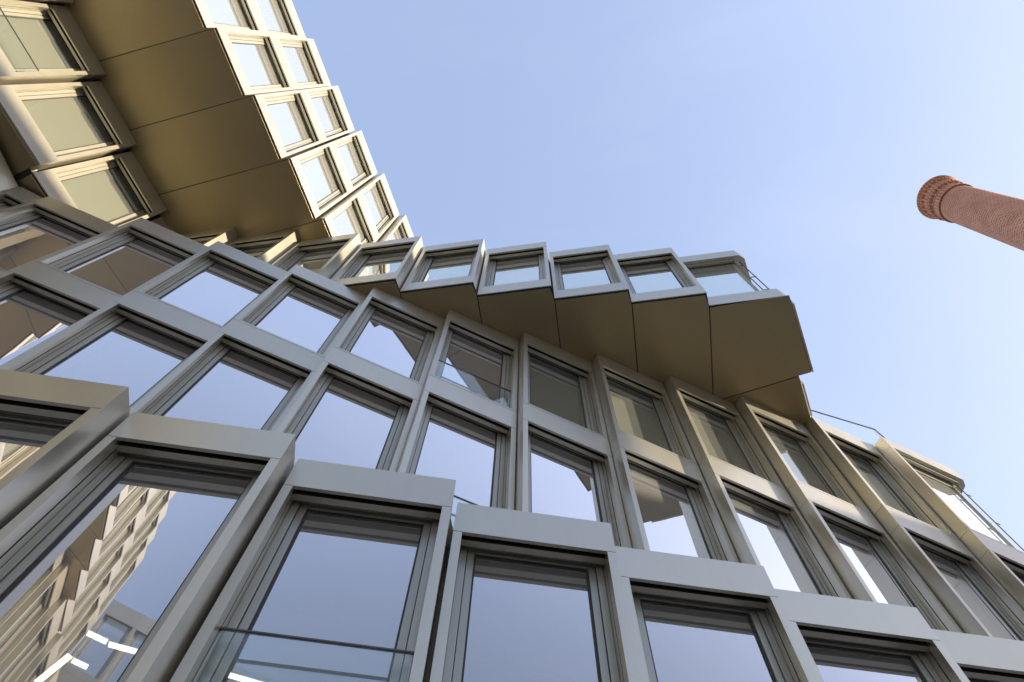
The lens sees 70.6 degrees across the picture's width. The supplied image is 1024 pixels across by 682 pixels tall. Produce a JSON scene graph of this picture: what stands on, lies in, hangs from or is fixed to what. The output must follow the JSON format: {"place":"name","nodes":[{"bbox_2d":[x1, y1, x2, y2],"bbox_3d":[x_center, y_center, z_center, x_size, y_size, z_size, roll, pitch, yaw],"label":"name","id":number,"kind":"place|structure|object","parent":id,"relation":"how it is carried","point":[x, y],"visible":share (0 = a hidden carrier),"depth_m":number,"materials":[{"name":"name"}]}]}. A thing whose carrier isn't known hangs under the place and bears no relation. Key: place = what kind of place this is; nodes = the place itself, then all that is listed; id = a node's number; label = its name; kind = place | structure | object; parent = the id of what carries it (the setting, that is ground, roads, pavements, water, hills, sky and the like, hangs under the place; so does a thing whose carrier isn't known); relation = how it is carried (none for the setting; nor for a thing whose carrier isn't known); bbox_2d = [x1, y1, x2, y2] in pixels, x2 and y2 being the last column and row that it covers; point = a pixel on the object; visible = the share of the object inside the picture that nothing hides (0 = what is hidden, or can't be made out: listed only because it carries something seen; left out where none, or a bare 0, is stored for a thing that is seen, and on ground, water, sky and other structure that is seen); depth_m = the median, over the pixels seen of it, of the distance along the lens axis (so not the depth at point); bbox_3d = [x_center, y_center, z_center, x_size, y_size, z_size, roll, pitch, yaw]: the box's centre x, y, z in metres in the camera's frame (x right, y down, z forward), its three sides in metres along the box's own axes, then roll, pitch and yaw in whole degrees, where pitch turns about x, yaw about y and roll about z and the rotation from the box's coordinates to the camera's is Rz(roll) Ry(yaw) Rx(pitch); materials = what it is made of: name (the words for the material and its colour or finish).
{"place":"outdoors","nodes":[
{"label":"outdoors","id":0,"kind":"place"},
{"bbox_2d":[0,0,1023,681],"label":"office building","id":1,"kind":"structure","parent":0,"point":[286,394],"depth_m":13.03,"materials":[{"name":"beige metal"}]},
{"bbox_2d":[0,151,17,191],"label":"bay window","id":2,"kind":"structure","parent":1,"relation":"in","point":[7,181],"depth_m":16.47,"materials":[{"name":"beige metal"}]},
{"bbox_2d":[0,187,41,223],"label":"bay window","id":3,"kind":"structure","parent":1,"relation":"in","point":[20,195],"depth_m":16.24,"materials":[{"name":"beige metal"}]},
{"bbox_2d":[18,0,73,4],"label":"bay window","id":4,"kind":"structure","parent":1,"relation":"in","point":[53,2],"depth_m":19.06,"materials":[{"name":"beige metal"}]},
{"bbox_2d":[0,0,105,84],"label":"bay window","id":5,"kind":"structure","parent":1,"relation":"in","point":[31,21],"depth_m":18.54,"materials":[{"name":"beige metal"}]},
{"bbox_2d":[34,649,75,681],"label":"ceiling light","id":6,"kind":"object","parent":1,"relation":"attached to","point":[56,665],"visible":1,"depth_m":8.92,"materials":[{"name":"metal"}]},
{"bbox_2d":[0,197,117,271],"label":"bay window","id":7,"kind":"structure","parent":1,"relation":"in","point":[57,225],"depth_m":15.92,"materials":[{"name":"beige metal"}]},
{"bbox_2d":[0,260,118,371],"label":"bay window","id":8,"kind":"structure","parent":1,"relation":"in","point":[38,301],"depth_m":12.67,"materials":[{"name":"beige metal"}]},
{"bbox_2d":[0,369,129,529],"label":"bay window","id":9,"kind":"structure","parent":1,"relation":"in","point":[48,424],"depth_m":7.52,"materials":[{"name":"beige metal"}]},
{"bbox_2d":[0,81,137,170],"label":"bay window","id":10,"kind":"structure","parent":1,"relation":"in","point":[56,123],"depth_m":18.62,"materials":[{"name":"beige metal"}]},
{"bbox_2d":[71,653,92,669],"bbox_3d":[-5.313,3.957,8.928,0.220,0.086,0.100,33,-72,-11],"label":"ceiling light","id":11,"kind":"object","parent":1,"relation":"attached to","point":[81,661],"visible":1,"depth_m":8.90,"materials":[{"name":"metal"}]},
{"bbox_2d":[86,626,111,643],"bbox_3d":[-5.012,3.570,8.775,0.270,0.086,0.100,32,-72,-11],"label":"ceiling light","id":12,"kind":"object","parent":1,"relation":"attached to","point":[99,635],"visible":1,"depth_m":8.74,"materials":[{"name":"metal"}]},
{"bbox_2d":[33,151,166,225],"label":"bay window","id":13,"kind":"structure","parent":1,"relation":"in","point":[100,191],"depth_m":19.73,"materials":[{"name":"beige metal"}]},
{"bbox_2d":[0,290,221,407],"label":"bay window","id":14,"kind":"structure","parent":1,"relation":"in","point":[137,347],"depth_m":12.16,"materials":[{"name":"clear glass"}]},
{"bbox_2d":[34,217,207,296],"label":"bay window","id":15,"kind":"structure","parent":1,"relation":"in","point":[118,260],"depth_m":15.41,"materials":[{"name":"beige metal"}]},
{"bbox_2d":[108,637,140,653],"bbox_3d":[-4.681,3.737,8.832,0.470,0.086,0.100,18,-70,-6],"label":"ceiling light","id":16,"kind":"object","parent":1,"relation":"attached to","point":[123,645],"visible":0.56,"depth_m":8.79,"materials":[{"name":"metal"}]},
{"bbox_2d":[0,412,295,681],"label":"bay window","id":17,"kind":"structure","parent":1,"relation":"in","point":[169,521],"depth_m":6.67,"materials":[{"name":"beige metal"}]},
{"bbox_2d":[151,217,165,226],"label":"bay window","id":18,"kind":"structure","parent":1,"relation":"in","point":[159,221],"depth_m":21.49,"materials":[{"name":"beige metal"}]},
{"bbox_2d":[164,225,173,230],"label":"bay window","id":19,"kind":"structure","parent":1,"relation":"in","point":[170,227],"depth_m":21.63,"materials":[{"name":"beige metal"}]},
{"bbox_2d":[133,241,286,327],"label":"bay window","id":20,"kind":"structure","parent":1,"relation":"in","point":[216,290],"depth_m":15.63,"materials":[{"name":"clear glass"}]},
{"bbox_2d":[182,227,237,245],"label":"bay window","id":21,"kind":"structure","parent":1,"relation":"in","point":[226,236],"depth_m":21.28,"materials":[{"name":"beige metal"}]},
{"bbox_2d":[130,319,324,430],"bbox_3d":[-4.572,1.192,11.281,1.872,5.449,0.621,24,-71,-8],"label":"bay window","id":22,"kind":"structure","parent":1,"relation":"in","point":[247,376],"depth_m":12.26,"materials":[{"name":"beige metal"}]},
{"bbox_2d":[194,0,264,32],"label":"bay window","id":23,"kind":"structure","parent":1,"relation":"in","point":[228,14],"depth_m":22.50,"materials":[{"name":"beige metal"}]},
{"bbox_2d":[228,668,278,681],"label":"ceiling light","id":24,"kind":"object","parent":1,"relation":"attached to","point":[238,675],"visible":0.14,"depth_m":8.94,"materials":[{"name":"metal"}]},
{"bbox_2d":[216,27,295,94],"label":"bay window","id":25,"kind":"structure","parent":1,"relation":"in","point":[258,63],"depth_m":22.69,"materials":[{"name":"beige metal"}]},
{"bbox_2d":[228,230,299,263],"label":"bay window","id":26,"kind":"structure","parent":1,"relation":"in","point":[268,248],"depth_m":21.24,"materials":[{"name":"beige metal"}]},
{"bbox_2d":[252,0,305,37],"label":"bay window","id":27,"kind":"structure","parent":1,"relation":"in","point":[278,17],"depth_m":27.13,"materials":[{"name":"beige metal"}]},
{"bbox_2d":[254,89,324,157],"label":"bay window","id":28,"kind":"structure","parent":1,"relation":"in","point":[291,121],"depth_m":23.35,"materials":[{"name":"beige metal"}]},
{"bbox_2d":[234,264,366,357],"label":"bay window","id":29,"kind":"structure","parent":1,"relation":"in","point":[306,309],"depth_m":15.84,"materials":[{"name":"clear glass"}]},
{"bbox_2d":[274,34,330,89],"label":"bay window","id":30,"kind":"structure","parent":1,"relation":"in","point":[301,56],"depth_m":27.41,"materials":[{"name":"beige metal"}]},
{"bbox_2d":[170,458,455,681],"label":"bay window","id":31,"kind":"structure","parent":1,"relation":"in","point":[345,527],"depth_m":7.31,"materials":[{"name":"beige metal"}]},
{"bbox_2d":[271,233,361,278],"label":"bay window","id":32,"kind":"structure","parent":1,"relation":"in","point":[324,257],"depth_m":20.64,"materials":[{"name":"beige metal"}]},
{"bbox_2d":[288,142,351,217],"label":"bay window","id":33,"kind":"structure","parent":1,"relation":"in","point":[323,180],"depth_m":24.00,"materials":[{"name":"beige metal"}]},
{"bbox_2d":[304,86,354,141],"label":"bay window","id":34,"kind":"structure","parent":1,"relation":"in","point":[329,109],"depth_m":28.09,"materials":[{"name":"beige metal"}]},
{"bbox_2d":[315,192,377,243],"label":"bay window","id":35,"kind":"structure","parent":1,"relation":"in","point":[349,215],"depth_m":25.23,"materials":[{"name":"beige metal"}]},
{"bbox_2d":[275,347,422,471],"bbox_3d":[-2.743,1.720,11.446,1.872,5.449,0.621,24,-71,-8],"label":"bay window","id":36,"kind":"structure","parent":1,"relation":"in","point":[353,418],"depth_m":12.41,"materials":[{"name":"beige metal"}]},
{"bbox_2d":[323,130,376,191],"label":"bay window","id":37,"kind":"structure","parent":1,"relation":"in","point":[354,155],"depth_m":28.73,"materials":[{"name":"beige metal"}]},
{"bbox_2d":[348,173,398,238],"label":"bay window","id":38,"kind":"structure","parent":1,"relation":"in","point":[376,194],"depth_m":29.30,"materials":[{"name":"beige metal"}]},
{"bbox_2d":[331,236,423,289],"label":"bay window","id":39,"kind":"structure","parent":1,"relation":"in","point":[396,258],"depth_m":20.18,"materials":[{"name":"beige metal"}]},
{"bbox_2d":[333,287,444,385],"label":"bay window","id":40,"kind":"structure","parent":1,"relation":"in","point":[394,335],"depth_m":16.04,"materials":[{"name":"clear glass"}]},
{"bbox_2d":[376,214,413,241],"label":"bay window","id":41,"kind":"structure","parent":1,"relation":"in","point":[400,228],"depth_m":30.27,"materials":[{"name":"beige metal"}]},
{"bbox_2d":[400,239,485,293],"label":"bay window","id":42,"kind":"structure","parent":1,"relation":"in","point":[455,263],"depth_m":20.15,"materials":[{"name":"beige metal"}]},
{"bbox_2d":[396,375,516,528],"bbox_3d":[-0.935,2.258,11.616,1.872,5.449,0.621,24,-71,-8],"label":"bay window","id":43,"kind":"structure","parent":1,"relation":"in","point":[467,438],"depth_m":12.61,"materials":[{"name":"beige metal"}]},
{"bbox_2d":[424,309,518,411],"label":"bay window","id":44,"kind":"structure","parent":1,"relation":"in","point":[469,345],"depth_m":16.27,"materials":[{"name":"beige metal"}]},
{"bbox_2d":[477,242,551,294],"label":"bay window","id":45,"kind":"structure","parent":1,"relation":"in","point":[518,267],"depth_m":20.17,"materials":[{"name":"beige metal"}]},
{"bbox_2d":[430,502,639,681],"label":"bay window","id":46,"kind":"structure","parent":1,"relation":"in","point":[543,564],"depth_m":7.81,"materials":[{"name":"beige metal"}]},
{"bbox_2d":[517,332,607,438],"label":"bay window","id":47,"kind":"structure","parent":1,"relation":"in","point":[540,386],"depth_m":16.52,"materials":[{"name":"beige metal"}]},
{"bbox_2d":[514,402,631,547],"bbox_3d":[0.884,2.808,11.790,1.872,5.449,0.621,24,-71,-8],"label":"bay window","id":48,"kind":"structure","parent":1,"relation":"in","point":[559,470],"depth_m":12.84,"materials":[{"name":"beige metal"}]},
{"bbox_2d":[549,244,628,298],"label":"bay window","id":49,"kind":"structure","parent":1,"relation":"in","point":[587,270],"depth_m":20.12,"materials":[{"name":"beige metal"}]},
{"bbox_2d":[592,354,696,463],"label":"bay window","id":50,"kind":"structure","parent":1,"relation":"in","point":[655,422],"depth_m":16.67,"materials":[{"name":"beige metal"}]},
{"bbox_2d":[614,247,706,301],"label":"bay window","id":51,"kind":"structure","parent":1,"relation":"in","point":[654,274],"depth_m":20.06,"materials":[{"name":"beige metal"}]},
{"bbox_2d":[609,429,738,562],"bbox_3d":[2.701,3.344,11.958,1.872,5.449,0.621,24,-71,-8],"label":"bay window","id":52,"kind":"structure","parent":1,"relation":"in","point":[663,512],"depth_m":12.94,"materials":[{"name":"beige metal"}]},
{"bbox_2d":[615,546,817,681],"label":"bay window","id":53,"kind":"structure","parent":1,"relation":"in","point":[727,621],"depth_m":8.09,"materials":[{"name":"beige metal"}]},
{"bbox_2d":[663,375,784,488],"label":"bay window","id":54,"kind":"structure","parent":1,"relation":"in","point":[705,434],"depth_m":16.80,"materials":[{"name":"beige metal"}]},
{"bbox_2d":[690,265,759,296],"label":"window","id":55,"kind":"structure","parent":1,"relation":"in","point":[724,280],"depth_m":19.95,"materials":[{"name":"glass"}]},
{"bbox_2d":[698,455,851,598],"bbox_3d":[4.533,3.878,12.126,1.872,5.449,0.621,24,-71,-8],"label":"bay window","id":56,"kind":"structure","parent":1,"relation":"in","point":[763,525],"depth_m":13.09,"materials":[{"name":"beige metal"}]},
{"bbox_2d":[734,396,871,513],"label":"bay window","id":57,"kind":"structure","parent":1,"relation":"in","point":[805,462],"depth_m":16.94,"materials":[{"name":"beige metal"}]},
{"bbox_2d":[774,589,969,681],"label":"bay window","id":58,"kind":"structure","parent":1,"relation":"in","point":[841,639],"depth_m":8.44,"materials":[{"name":"beige metal"}]},
{"bbox_2d":[787,480,962,632],"bbox_3d":[6.381,4.424,12.298,1.872,5.449,0.621,24,-71,-8],"label":"bay window","id":59,"kind":"structure","parent":1,"relation":"in","point":[870,566],"depth_m":13.30,"materials":[{"name":"beige metal"}]},
{"bbox_2d":[805,416,956,537],"bbox_3d":[8.332,3.274,16.875,1.872,3.969,0.621,24,-71,-8],"label":"bay window","id":60,"kind":"structure","parent":1,"relation":"in","point":[878,484],"depth_m":17.05,"materials":[{"name":"beige metal"}]},
{"bbox_2d":[874,505,1023,640],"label":"bay window","id":61,"kind":"structure","parent":1,"relation":"in","point":[972,597],"depth_m":13.55,"materials":[{"name":"beige metal"}]},
{"bbox_2d":[913,468,1017,549],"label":"window","id":62,"kind":"structure","parent":1,"relation":"in","point":[965,510],"depth_m":17.13,"materials":[{"name":"glass"}]},
{"bbox_2d":[932,629,1023,681],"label":"bay window","id":63,"kind":"structure","parent":1,"relation":"in","point":[980,658],"depth_m":8.73,"materials":[{"name":"beige metal"}]},
{"bbox_2d":[960,529,1023,609],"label":"bay window","id":64,"kind":"structure","parent":1,"relation":"in","point":[1004,563],"depth_m":14.40,"materials":[{"name":"beige metal"}]},
{"bbox_2d":[292,0,1023,551],"label":"sky","id":65,"kind":"structure","parent":0,"point":[800,139],"materials":[{"name":"blue"}]},
{"bbox_2d":[916,175,1023,250],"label":"brick chimney","id":66,"kind":"object","parent":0,"point":[990,214],"visible":1,"depth_m":52.36,"materials":[{"name":"brick"}]}
]}

